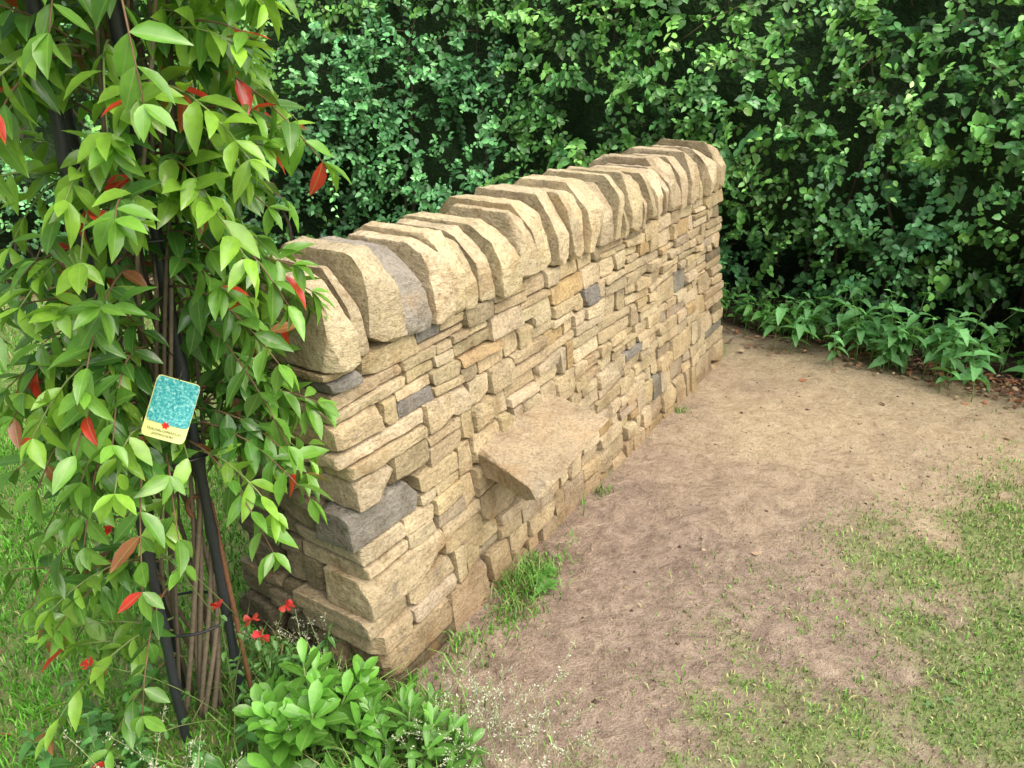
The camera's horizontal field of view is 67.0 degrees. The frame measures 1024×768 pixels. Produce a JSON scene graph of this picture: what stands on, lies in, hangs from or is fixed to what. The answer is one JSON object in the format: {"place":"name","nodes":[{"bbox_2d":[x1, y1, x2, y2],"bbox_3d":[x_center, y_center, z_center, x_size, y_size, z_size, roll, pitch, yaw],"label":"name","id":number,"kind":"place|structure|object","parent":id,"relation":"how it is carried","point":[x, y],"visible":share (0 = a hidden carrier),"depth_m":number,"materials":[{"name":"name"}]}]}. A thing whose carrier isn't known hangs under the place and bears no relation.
{"place":"outdoors","nodes":[
{"label":"outdoors","id":0,"kind":"place"},
{"bbox_2d":[0,272,1023,767],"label":"ground","id":1,"kind":"structure","parent":0,"point":[830,450],"depth_m":2.62,"materials":[{"name":"brown soil"}]},
{"bbox_2d":[24,0,244,742],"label":"plant support frame","id":2,"kind":"object","parent":1,"relation":"on","point":[65,143],"visible":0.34,"depth_m":1.74,"materials":[{"name":"black metal"}]},
{"bbox_2d":[141,343,199,443],"bbox_3d":[-0.725,0.018,1.568,0.112,0.152,0.209,-22,32,-40],"label":"plant label","id":3,"kind":"object","parent":2,"relation":"attached to","point":[170,409],"visible":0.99,"depth_m":1.52,"materials":[{"name":"teal paper"}]},
{"bbox_2d":[0,0,351,767],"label":"climbing jasmine plant","id":4,"kind":"object","parent":1,"relation":"on","point":[194,132],"visible":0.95,"depth_m":1.47,"materials":[{"name":"green plant"}]},
{"bbox_2d":[80,516,294,767],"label":"red flowering plant","id":5,"kind":"object","parent":1,"relation":"on","point":[215,605],"visible":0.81,"depth_m":1.94,"materials":[{"name":"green plant"}]},
{"bbox_2d":[185,493,252,701],"bbox_3d":[-0.741,0.608,1.998,0.083,0.764,0.028,-13,27,-26],"label":"iron hook stake","id":6,"kind":"object","parent":1,"relation":"on","point":[190,514],"visible":0.72,"depth_m":1.97,"materials":[{"name":"brown metal"}]},
{"bbox_2d":[232,637,390,767],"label":"laurel shrub","id":7,"kind":"object","parent":1,"relation":"on","point":[282,702],"visible":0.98,"depth_m":1.90,"materials":[{"name":"green plant"}]},
{"bbox_2d":[63,609,606,767],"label":"seeding grass","id":8,"kind":"structure","parent":1,"relation":"on","point":[496,716],"depth_m":1.94,"materials":[{"name":"plant"}]},
{"bbox_2d":[311,681,487,767],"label":"euphorbia plant","id":9,"kind":"object","parent":1,"relation":"on","point":[428,710],"visible":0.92,"depth_m":1.92,"materials":[{"name":"green plant"}]},
{"bbox_2d":[0,0,1023,365],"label":"hedge","id":10,"kind":"object","parent":1,"relation":"on","point":[878,144],"visible":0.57,"depth_m":4.86,"materials":[{"name":"green plant"}]},
{"bbox_2d":[0,244,1023,378],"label":"hedge undergrowth","id":11,"kind":"object","parent":1,"relation":"on","point":[829,329],"visible":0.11,"depth_m":4.65,"materials":[{"name":"green plant"}]},
{"bbox_2d":[0,278,1023,736],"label":"fallen leaves","id":12,"kind":"object","parent":1,"relation":"on","point":[1012,382],"visible":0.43,"depth_m":4.25,"materials":[{"name":"brown plant"}]},
{"bbox_2d":[18,563,1023,767],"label":"weed plants","id":13,"kind":"object","parent":1,"relation":"on","point":[91,734],"visible":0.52,"depth_m":2.00,"materials":[{"name":"green plant"}]},
{"bbox_2d":[441,339,1023,767],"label":"soil clods","id":14,"kind":"object","parent":1,"relation":"on","point":[925,661],"visible":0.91,"depth_m":2.66,"materials":[{"name":"brown soil"}]},
{"bbox_2d":[720,274,1023,406],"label":"nettle plants","id":15,"kind":"object","parent":1,"relation":"on","point":[895,349],"visible":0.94,"depth_m":4.28,"materials":[{"name":"green plant"}]},
{"bbox_2d":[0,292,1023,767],"bbox_3d":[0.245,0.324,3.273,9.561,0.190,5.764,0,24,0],"label":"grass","id":16,"kind":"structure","parent":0,"point":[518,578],"depth_m":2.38,"materials":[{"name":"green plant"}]},
{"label":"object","id":17,"kind":"object","parent":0,"visible":0},
{"bbox_2d":[233,188,723,695],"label":"course stones","id":18,"kind":"object","parent":17,"relation":"on","point":[390,569],"visible":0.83,"depth_m":2.41,"materials":[{"name":"stone"}]},
{"bbox_2d":[230,139,725,373],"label":"coping stones","id":19,"kind":"object","parent":18,"relation":"on","point":[409,274],"visible":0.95,"depth_m":2.38,"materials":[{"name":"stone"}]},
{"bbox_2d":[476,393,608,500],"bbox_3d":[0.086,0.201,2.574,0.368,0.128,0.582,14,28,29],"label":"step stone","id":20,"kind":"object","parent":17,"relation":"on","point":[533,453],"visible":0.74,"depth_m":2.48,"materials":[{"name":"stone"}]}
]}

